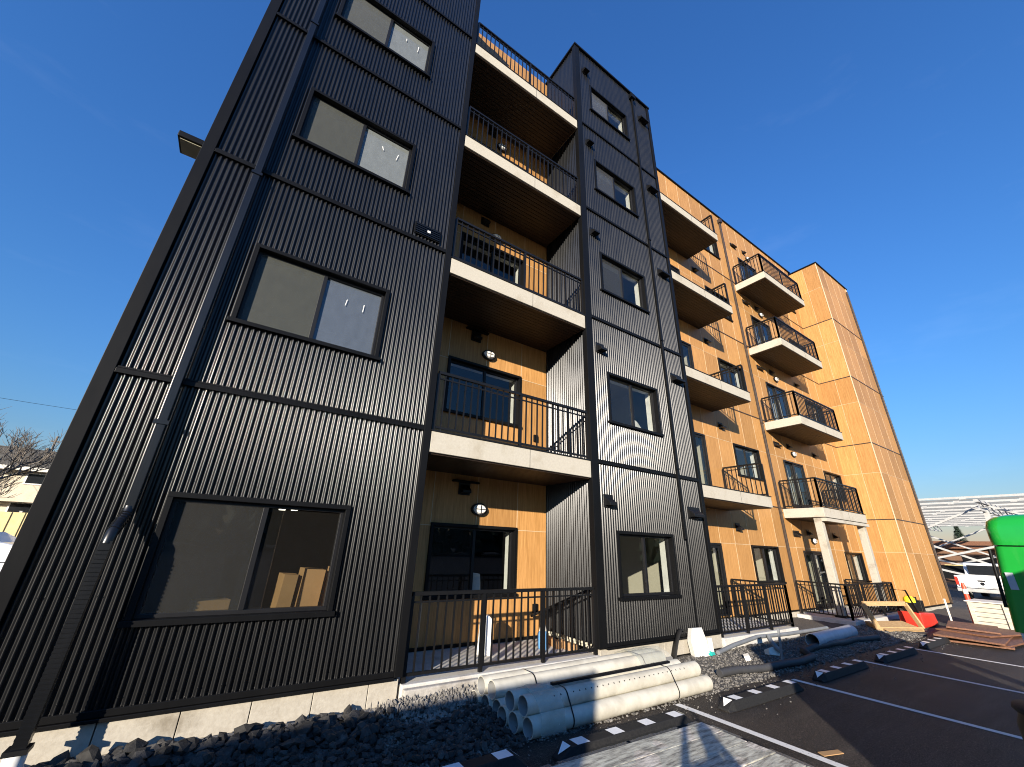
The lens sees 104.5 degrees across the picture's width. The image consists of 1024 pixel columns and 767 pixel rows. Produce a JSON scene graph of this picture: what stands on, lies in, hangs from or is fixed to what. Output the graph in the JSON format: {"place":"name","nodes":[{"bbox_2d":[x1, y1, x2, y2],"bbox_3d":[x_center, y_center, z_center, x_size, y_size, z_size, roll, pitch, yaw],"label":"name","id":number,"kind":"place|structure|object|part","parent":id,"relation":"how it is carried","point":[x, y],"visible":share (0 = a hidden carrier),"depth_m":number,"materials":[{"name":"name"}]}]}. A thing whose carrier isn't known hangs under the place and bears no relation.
{"place":"outdoors","nodes":[
{"label":"outdoors","id":0,"kind":"place"},
{"bbox_2d":[0,445,50,459],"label":"house","id":1,"kind":"structure","parent":0,"point":[28,453],"depth_m":28.91,"materials":[{"name":"beige paint"}]},
{"bbox_2d":[0,0,1023,540],"label":"sky","id":2,"kind":"structure","parent":0,"point":[879,144],"materials":[{"name":"blue"}]},
{"bbox_2d":[557,639,576,650],"bbox_3d":[0.864,4.075,6.160,0.080,0.100,0.440,14,-25,-27],"label":"cardboard scrap","id":3,"kind":"object","parent":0,"point":[568,645],"visible":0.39,"depth_m":6.09,"materials":[{"name":"brown cardboard"}]},
{"bbox_2d":[175,582,1023,766],"bbox_3d":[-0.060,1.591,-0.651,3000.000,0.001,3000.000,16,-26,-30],"label":"ground","id":4,"kind":"structure","parent":0,"point":[859,731],"depth_m":4.71,"materials":[{"name":"grey asphalt"}]},
{"bbox_2d":[0,532,15,570],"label":"white van","id":5,"kind":"object","parent":4,"relation":"on","point":[7,540],"visible":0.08,"depth_m":11.21,"materials":[{"name":"paint"}]},
{"bbox_2d":[0,511,27,536],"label":"metal fence","id":6,"kind":"object","parent":4,"relation":"on","point":[11,523],"visible":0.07,"depth_m":15.16,"materials":[{"name":"white metal"}]},
{"bbox_2d":[0,449,51,512],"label":"neighbour house","id":7,"kind":"structure","parent":4,"relation":"on","point":[27,490],"depth_m":19.48,"materials":[{"name":"beige paint"}]},
{"bbox_2d":[5,502,31,512],"bbox_3d":[-23.870,6.314,19.898,2.020,0.570,0.060,16,-26,-30],"label":"window","id":8,"kind":"structure","parent":7,"relation":"in","point":[13,506],"depth_m":19.58,"materials":[{"name":"black glass"}]},
{"bbox_2d":[23,473,45,484],"bbox_3d":[-23.447,4.867,19.981,1.520,0.560,0.060,16,-26,-30],"label":"window","id":9,"kind":"structure","parent":7,"relation":"in","point":[32,478],"depth_m":19.74,"materials":[{"name":"black glass"}]},
{"bbox_2d":[0,406,66,497],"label":"bare tree","id":10,"kind":"object","parent":4,"relation":"on","point":[20,453],"visible":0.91,"depth_m":16.98,"materials":[{"name":"brown plant"}]},
{"bbox_2d":[44,436,59,458],"bbox_3d":[-26.919,6.228,22.082,0.416,6.750,0.225,16,-26,-30],"label":"utility pole","id":11,"kind":"object","parent":4,"relation":"on","point":[52,445],"visible":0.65,"depth_m":23.16,"materials":[{"name":"grey"}]},
{"bbox_2d":[29,700,524,766],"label":"rock bed","id":12,"kind":"object","parent":4,"relation":"on","point":[224,749],"visible":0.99,"depth_m":3.36,"materials":[{"name":"grey gravel"}]},
{"bbox_2d":[0,0,952,766],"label":"apartment building","id":13,"kind":"structure","parent":4,"relation":"on","point":[432,308],"depth_m":6.55,"materials":[{"name":"black metal"}]},
{"bbox_2d":[116,491,350,627],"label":"window","id":14,"kind":"structure","parent":13,"relation":"in","point":[235,548],"depth_m":6.30,"materials":[{"name":"black glass"}]},
{"bbox_2d":[269,572,298,607],"bbox_3d":[-2.679,2.586,4.564,0.156,0.724,0.300,22,-30,-34],"label":"cardboard box","id":15,"kind":"object","parent":13,"relation":"in","point":[284,590],"visible":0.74,"depth_m":4.55,"materials":[{"name":"brown cardboard"}]},
{"bbox_2d":[290,567,325,606],"bbox_3d":[-2.444,2.598,4.651,0.216,0.784,0.340,22,-30,-34],"label":"cardboard box","id":16,"kind":"object","parent":13,"relation":"in","point":[308,587],"visible":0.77,"depth_m":4.62,"materials":[{"name":"brown cardboard"}]},
{"bbox_2d":[226,243,389,361],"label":"window","id":17,"kind":"structure","parent":13,"relation":"in","point":[281,293],"depth_m":5.38,"materials":[{"name":"black glass"}]},
{"bbox_2d":[318,566,328,605],"bbox_3d":[-2.158,2.634,4.738,0.206,0.804,0.340,22,-30,-34],"label":"cardboard box","id":18,"kind":"object","parent":13,"relation":"in","point":[322,592],"visible":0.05,"depth_m":4.82,"materials":[{"name":"brown cardboard"}]},
{"bbox_2d":[292,86,415,195],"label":"window","id":19,"kind":"structure","parent":13,"relation":"in","point":[327,125],"depth_m":6.41,"materials":[{"name":"black glass"}]},
{"bbox_2d":[335,0,434,78],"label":"window","id":20,"kind":"structure","parent":13,"relation":"in","point":[372,19],"depth_m":7.58,"materials":[{"name":"black glass"}]},
{"bbox_2d":[422,522,517,599],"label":"window","id":21,"kind":"structure","parent":13,"relation":"in","point":[456,552],"depth_m":8.73,"materials":[{"name":"black glass"}]},
{"bbox_2d":[472,573,479,589],"bbox_3d":[-0.625,3.406,6.769,0.179,0.319,0.080,16,-26,-30],"label":"paper cup bag","id":22,"kind":"object","parent":13,"relation":"on","point":[476,582],"visible":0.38,"depth_m":6.74,"materials":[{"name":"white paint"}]},
{"bbox_2d":[441,355,521,427],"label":"window","id":23,"kind":"structure","parent":13,"relation":"in","point":[456,366],"depth_m":9.57,"materials":[{"name":"black glass"}]},
{"bbox_2d":[477,615,491,655],"bbox_3d":[-0.393,3.647,5.755,0.204,0.497,0.120,7,-23,-6],"label":"pipe","id":24,"kind":"object","parent":13,"relation":"on","point":[488,635],"visible":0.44,"depth_m":5.70,"materials":[{"name":"white paint"}]},
{"bbox_2d":[459,231,522,285],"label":"window","id":25,"kind":"structure","parent":13,"relation":"in","point":[463,239],"depth_m":9.41,"materials":[{"name":"black glass"}]},
{"bbox_2d":[537,625,545,649],"bbox_3d":[0.483,3.946,6.195,0.167,0.338,0.170,16,-26,-30],"label":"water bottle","id":26,"kind":"object","parent":13,"relation":"on","point":[538,639],"visible":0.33,"depth_m":6.14,"materials":[{"name":"blue plastic"}]},
{"bbox_2d":[548,636,558,648],"bbox_3d":[0.659,4.144,6.348,0.080,0.100,0.440,9,-23,-17],"label":"cardboard scrap","id":27,"kind":"object","parent":13,"relation":"on","point":[550,640],"visible":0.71,"depth_m":6.29,"materials":[{"name":"brown cardboard"}]},
{"bbox_2d":[546,159,638,259],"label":"window","id":28,"kind":"structure","parent":13,"relation":"in","point":[607,183],"depth_m":10.71,"materials":[{"name":"black glass"}]},
{"bbox_2d":[546,251,649,363],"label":"window","id":29,"kind":"structure","parent":13,"relation":"in","point":[619,281],"depth_m":9.69,"materials":[{"name":"black glass"}]},
{"bbox_2d":[546,364,663,436],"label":"window","id":30,"kind":"structure","parent":13,"relation":"in","point":[634,405],"depth_m":8.63,"materials":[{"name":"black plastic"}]},
{"bbox_2d":[589,85,630,140],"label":"window","id":31,"kind":"structure","parent":13,"relation":"in","point":[600,106],"depth_m":11.75,"materials":[{"name":"black glass"}]},
{"bbox_2d":[548,530,681,646],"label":"window","id":32,"kind":"structure","parent":13,"relation":"in","point":[647,564],"depth_m":7.54,"materials":[{"name":"black glass"}]},
{"bbox_2d":[670,264,679,273],"bbox_3d":[5.250,-3.400,13.342,1.430,1.673,0.140,16,-26,-30],"label":"door","id":33,"kind":"structure","parent":13,"relation":"in","point":[674,268],"depth_m":13.85,"materials":[{"name":"black glass"}]},
{"bbox_2d":[681,340,693,367],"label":"door","id":34,"kind":"structure","parent":13,"relation":"in","point":[688,346],"depth_m":12.69,"materials":[{"name":"glass"}]},
{"bbox_2d":[695,432,711,484],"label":"door","id":35,"kind":"structure","parent":13,"relation":"in","point":[707,474],"depth_m":11.50,"materials":[{"name":"black glass"}]},
{"bbox_2d":[704,242,720,259],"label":"window","id":36,"kind":"structure","parent":13,"relation":"in","point":[713,249],"depth_m":16.45,"materials":[{"name":"black glass"}]},
{"bbox_2d":[682,345,744,389],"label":"window","id":37,"kind":"structure","parent":13,"relation":"in","point":[723,364],"depth_m":14.14,"materials":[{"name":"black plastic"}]},
{"bbox_2d":[704,285,733,321],"bbox_3d":[7.771,-2.987,14.986,1.590,1.018,0.175,16,-26,-30],"label":"window","id":38,"kind":"structure","parent":13,"relation":"in","point":[729,318],"depth_m":15.12,"materials":[{"name":"black glass"}]},
{"bbox_2d":[710,543,730,615],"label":"door","id":39,"kind":"structure","parent":13,"relation":"in","point":[718,546],"depth_m":10.35,"materials":[{"name":"black plastic"}]},
{"bbox_2d":[695,437,762,483],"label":"window","id":40,"kind":"structure","parent":13,"relation":"in","point":[743,454],"depth_m":12.99,"materials":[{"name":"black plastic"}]},
{"bbox_2d":[737,257,756,280],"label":"door","id":41,"kind":"structure","parent":13,"relation":"in","point":[739,260],"depth_m":17.86,"materials":[{"name":"glass"}]},
{"bbox_2d":[711,545,786,608],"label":"window","id":42,"kind":"structure","parent":13,"relation":"in","point":[767,559],"depth_m":11.94,"materials":[{"name":"glass"}]},
{"bbox_2d":[750,315,771,345],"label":"door","id":43,"kind":"structure","parent":13,"relation":"in","point":[754,320],"depth_m":16.79,"materials":[{"name":"glass"}]},
{"bbox_2d":[765,382,790,420],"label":"door","id":44,"kind":"structure","parent":13,"relation":"in","point":[771,389],"depth_m":15.63,"materials":[{"name":"glass"}]},
{"bbox_2d":[783,460,812,507],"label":"door","id":45,"kind":"structure","parent":13,"relation":"in","point":[793,470],"depth_m":14.45,"materials":[{"name":"glass"}]},
{"bbox_2d":[805,400,824,423],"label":"window","id":46,"kind":"structure","parent":13,"relation":"in","point":[806,400],"depth_m":17.46,"materials":[{"name":"black glass"}]},
{"bbox_2d":[803,550,834,609],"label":"door","id":47,"kind":"structure","parent":13,"relation":"in","point":[814,561],"depth_m":13.30,"materials":[{"name":"black glass"}]},
{"bbox_2d":[823,471,845,500],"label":"window","id":48,"kind":"structure","parent":13,"relation":"in","point":[828,476],"depth_m":16.35,"materials":[{"name":"black glass"}]},
{"bbox_2d":[844,552,870,583],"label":"window","id":49,"kind":"structure","parent":13,"relation":"in","point":[855,561],"depth_m":15.22,"materials":[{"name":"glass"}]},
{"bbox_2d":[443,749,526,766],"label":"wheel stop","id":50,"kind":"object","parent":4,"relation":"on","point":[505,758],"visible":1,"depth_m":3.24,"materials":[{"name":"black rubber"}]},
{"bbox_2d":[146,600,971,766],"bbox_3d":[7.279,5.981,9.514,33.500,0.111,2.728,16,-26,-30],"label":"gravel bed","id":51,"kind":"object","parent":4,"relation":"on","point":[959,610],"visible":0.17,"depth_m":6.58,"materials":[{"name":"grey gravel"}]},
{"bbox_2d":[472,648,665,711],"bbox_3d":[0.931,3.811,5.197,3.102,0.382,0.647,16,-26,-30],"label":"pipe bundle","id":52,"kind":"object","parent":51,"relation":"on","point":[493,689],"visible":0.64,"depth_m":4.84,"materials":[{"name":"plastic"}]},
{"bbox_2d":[497,659,712,739],"bbox_3d":[1.277,3.655,4.750,3.092,0.360,0.577,16,-26,-30],"label":"pipe bundle","id":53,"kind":"object","parent":51,"relation":"on","point":[539,710],"visible":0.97,"depth_m":4.33,"materials":[{"name":"plastic"}]},
{"bbox_2d":[550,660,669,685],"bbox_3d":[1.268,3.498,4.810,2.040,0.024,0.042,16,-26,-31],"label":"rubber strip","id":54,"kind":"object","parent":53,"relation":"on","point":[604,673],"visible":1,"depth_m":4.71,"materials":[{"name":"black rubber"}]},
{"bbox_2d":[671,628,685,658],"bbox_3d":[2.809,4.395,6.688,0.571,0.426,0.170,19,-28,-36],"label":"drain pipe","id":55,"kind":"object","parent":51,"relation":"on","point":[675,644],"visible":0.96,"depth_m":6.63,"materials":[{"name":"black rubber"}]},
{"bbox_2d":[687,627,713,657],"bbox_3d":[3.291,4.527,6.917,0.475,0.460,0.100,12,-32,-16],"label":"foam block","id":56,"kind":"object","parent":51,"relation":"on","point":[700,643],"depth_m":6.87,"materials":[{"name":"white plastic"}]},
{"bbox_2d":[743,653,750,661],"bbox_3d":[4.104,4.777,6.918,0.091,0.102,0.191,-26,-37,14],"label":"foam chunk","id":57,"kind":"object","parent":51,"relation":"on","point":[746,656],"visible":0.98,"depth_m":6.85,"materials":[{"name":"white plastic"}]},
{"bbox_2d":[764,647,779,655],"bbox_3d":[4.778,4.930,7.284,0.251,0.134,0.119,13,-44,-10],"label":"foam chunk","id":58,"kind":"object","parent":51,"relation":"on","point":[770,651],"visible":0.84,"depth_m":7.23,"materials":[{"name":"plastic"}]},
{"bbox_2d":[716,626,828,654],"bbox_3d":[5.599,5.338,8.358,4.960,0.152,0.208,17,-27,-32],"label":"conduit","id":59,"kind":"object","parent":51,"relation":"on","point":[735,644],"visible":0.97,"depth_m":8.08,"materials":[{"name":"grey plastic"}]},
{"bbox_2d":[766,634,779,652],"bbox_3d":[4.865,4.839,7.372,0.121,0.264,0.363,3,-22,-1],"label":"pipe elbow","id":60,"kind":"object","parent":51,"relation":"on","point":[772,643],"visible":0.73,"depth_m":7.34,"materials":[{"name":"grey plastic"}]},
{"bbox_2d":[777,628,783,659],"bbox_3d":[4.520,4.472,6.655,0.044,0.620,0.030,25,-29,-38],"label":"survey stake","id":61,"kind":"object","parent":51,"relation":"in","point":[780,643],"visible":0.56,"depth_m":6.67,"materials":[{"name":"grey wood"}]},
{"bbox_2d":[716,634,880,677],"bbox_3d":[5.734,5.061,7.491,6.466,0.143,0.432,17,-27,-33],"label":"drain hose","id":62,"kind":"object","parent":51,"relation":"on","point":[809,656],"visible":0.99,"depth_m":6.62,"materials":[{"name":"black plastic"}]},
{"bbox_2d":[805,625,857,644],"bbox_3d":[6.931,5.441,8.552,2.303,0.250,0.250,17,-27,-33],"label":"grey pipe","id":63,"kind":"object","parent":51,"relation":"on","point":[831,634],"visible":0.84,"depth_m":8.32,"materials":[{"name":"grey plastic"}]},
{"bbox_2d":[861,601,924,631],"bbox_3d":[10.046,6.207,10.607,1.623,0.665,0.677,7,-23,-12],"label":"timber frame","id":64,"kind":"object","parent":51,"relation":"on","point":[892,626],"visible":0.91,"depth_m":10.49,"materials":[{"name":"beige wood"}]},
{"bbox_2d":[943,599,952,620],"bbox_3d":[12.727,6.673,11.540,0.060,0.720,0.040,13,-24,-40],"label":"marker stake","id":65,"kind":"object","parent":51,"relation":"on","point":[948,611],"visible":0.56,"depth_m":11.54,"materials":[{"name":"white wood"}]},
{"bbox_2d":[552,710,693,763],"bbox_3d":[1.155,3.437,3.900,1.830,0.103,0.186,16,-26,-29],"label":"wheel stop","id":66,"kind":"object","parent":4,"relation":"on","point":[587,745],"visible":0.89,"depth_m":3.77,"materials":[{"name":"black rubber"}]},
{"bbox_2d":[551,722,809,766],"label":"concrete slab","id":67,"kind":"object","parent":4,"relation":"on","point":[700,744],"visible":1,"depth_m":3.40,"materials":[{"name":"grey concrete"}]},
{"bbox_2d":[718,680,803,712],"bbox_3d":[3.260,4.022,5.137,1.830,0.103,0.186,16,-26,-30],"label":"wheel stop","id":68,"kind":"object","parent":4,"relation":"on","point":[747,699],"visible":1,"depth_m":4.99,"materials":[{"name":"black rubber"}]},
{"bbox_2d":[676,703,847,766],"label":"parking line","id":69,"kind":"object","parent":4,"relation":"on","point":[815,756],"visible":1,"depth_m":4.02,"materials":[{"name":"paint"}]},
{"bbox_2d":[818,749,843,756],"bbox_3d":[3.021,3.498,3.750,0.266,0.006,0.076,8,-23,-14],"label":"cardboard scrap","id":70,"kind":"object","parent":4,"relation":"on","point":[830,753],"visible":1,"depth_m":3.75,"materials":[{"name":"beige cardboard"}]},
{"bbox_2d":[812,659,868,681],"bbox_3d":[5.329,4.619,6.406,1.830,0.103,0.186,16,-26,-31],"label":"wheel stop","id":71,"kind":"object","parent":4,"relation":"on","point":[830,673],"visible":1,"depth_m":6.25,"materials":[{"name":"black rubber"}]},
{"bbox_2d":[874,646,917,662],"bbox_3d":[7.394,5.192,7.616,1.830,0.103,0.186,16,-26,-30],"label":"wheel stop","id":72,"kind":"object","parent":4,"relation":"on","point":[895,654],"visible":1,"depth_m":7.46,"materials":[{"name":"black rubber"}]},
{"bbox_2d":[792,679,1021,738],"bbox_3d":[5.840,3.592,3.707,0.100,0.001,5.820,16,-26,-30],"label":"parking line","id":73,"kind":"object","parent":4,"relation":"on","point":[976,726],"visible":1,"depth_m":4.88,"materials":[{"name":"paint"}]},
{"bbox_2d":[890,589,938,627],"bbox_3d":[11.479,6.395,11.341,1.658,0.934,0.500,16,-26,-30],"label":"wheelbarrow","id":74,"kind":"object","parent":4,"relation":"on","point":[926,619],"visible":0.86,"depth_m":11.12,"materials":[{"name":"red paint"}]},
{"bbox_2d":[918,636,949,648],"bbox_3d":[9.479,5.787,8.879,1.830,0.103,0.186,16,-26,-30],"label":"wheel stop","id":75,"kind":"object","parent":4,"relation":"on","point":[934,642],"visible":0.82,"depth_m":8.69,"materials":[{"name":"black rubber"}]},
{"bbox_2d":[864,661,1023,693],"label":"parking line","id":76,"kind":"object","parent":4,"relation":"on","point":[947,677],"visible":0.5,"depth_m":6.32,"materials":[{"name":"paint"}]},
{"bbox_2d":[941,564,964,578],"bbox_3d":[34.193,13.518,27.395,3.200,1.550,6.300,16,-26,-30],"label":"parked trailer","id":77,"kind":"object","parent":4,"relation":"on","point":[955,568],"visible":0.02,"depth_m":28.62,"materials":[{"name":"black metal"}]},
{"bbox_2d":[953,526,967,540],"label":"conifer tree","id":78,"kind":"object","parent":4,"relation":"on","point":[958,533],"visible":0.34,"depth_m":97.97,"materials":[{"name":"green plant"}]},
{"bbox_2d":[933,541,997,581],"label":"shed","id":79,"kind":"structure","parent":4,"relation":"on","point":[968,544],"depth_m":36.65,"materials":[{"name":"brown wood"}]},
{"bbox_2d":[961,582,973,622],"bbox_3d":[13.581,6.552,11.751,0.400,1.160,0.400,16,-26,-30],"label":"delineator post","id":80,"kind":"object","parent":4,"relation":"on","point":[965,592],"visible":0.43,"depth_m":11.83,"materials":[{"name":"orange plastic"}]},
{"bbox_2d":[917,649,1023,666],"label":"parking line","id":81,"kind":"object","parent":4,"relation":"on","point":[972,658],"depth_m":7.69,"materials":[{"name":"paint"}]},
{"bbox_2d":[918,493,1023,574],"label":"steel canopy","id":82,"kind":"object","parent":4,"relation":"on","point":[977,510],"visible":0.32,"depth_m":30.29,"materials":[{"name":"white metal"}]},
{"bbox_2d":[934,636,1014,649],"bbox_3d":[11.276,6.200,9.662,2.400,0.036,1.250,20,-29,-37],"label":"plywood sheet","id":83,"kind":"object","parent":4,"relation":"on","point":[976,643],"visible":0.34,"depth_m":8.89,"materials":[{"name":"brown wood"}]},
{"bbox_2d":[932,634,1023,646],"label":"plywood sheet","id":84,"kind":"object","parent":83,"relation":"on","point":[1015,641],"visible":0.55,"depth_m":9.01,"materials":[{"name":"brown wood"}]},
{"bbox_2d":[933,630,1012,645],"bbox_3d":[11.223,6.087,9.604,2.440,0.036,1.100,18,-26,-34],"label":"plywood sheet","id":85,"kind":"object","parent":84,"relation":"on","point":[1002,641],"visible":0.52,"depth_m":9.09,"materials":[{"name":"brown wood"}]},
{"bbox_2d":[935,628,1020,637],"bbox_3d":[11.779,6.163,9.842,2.000,0.038,1.000,10,-24,-17],"label":"plywood sheet","id":86,"kind":"object","parent":85,"relation":"on","point":[1008,633],"visible":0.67,"depth_m":9.53,"materials":[{"name":"brown wood"}]},
{"bbox_2d":[946,620,1000,634],"bbox_3d":[11.808,6.243,10.154,1.700,0.037,0.900,22,-28,-39],"label":"plywood sheet","id":87,"kind":"object","parent":86,"relation":"on","point":[974,627],"visible":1,"depth_m":9.97,"materials":[{"name":"brown wood"}]},
{"bbox_2d":[954,563,1004,598],"bbox_3d":[25.890,10.588,21.222,5.800,1.720,1.990,16,-26,-30],"label":"pickup truck","id":88,"kind":"object","parent":4,"relation":"on","point":[981,577],"visible":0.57,"depth_m":20.44,"materials":[{"name":"white paint"}]},
{"bbox_3d":[25.508,10.004,21.179,0.045,0.460,1.580,16,-26,-30],"label":"rear window","id":89,"kind":"part","parent":88,"relation":"part of","materials":[{"name":"black glass"}]},
{"bbox_2d":[964,599,1013,629],"bbox_3d":[13.380,6.438,10.944,1.200,0.745,0.840,16,-26,-30],"label":"wooden crate","id":90,"kind":"object","parent":4,"relation":"on","point":[990,612],"visible":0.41,"depth_m":10.72,"materials":[{"name":"white wood"}]},
{"bbox_2d":[985,514,1023,640],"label":"waste container","id":91,"kind":"object","parent":4,"relation":"on","point":[1005,533],"visible":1,"depth_m":5.16,"materials":[{"name":"green plastic"}]},
{"bbox_2d":[1011,699,1023,740],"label":"plastic drum","id":92,"kind":"object","parent":4,"relation":"on","point":[1017,705],"visible":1,"depth_m":2.46,"materials":[{"name":"black plastic"}]},
{"bbox_3d":[-3.092,2.698,3.993,0.650,0.635,0.600,16,-26,-30],"label":"grey cabinet","id":93,"kind":"object","parent":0,"visible":0},
{"bbox_2d":[187,597,230,610],"bbox_3d":[-3.052,2.260,3.983,0.200,0.160,0.300,-17,-29,39],"label":"cardboard box","id":94,"kind":"object","parent":93,"relation":"on","point":[222,603],"visible":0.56,"depth_m":3.94,"materials":[{"name":"brown cardboard"}]}
]}

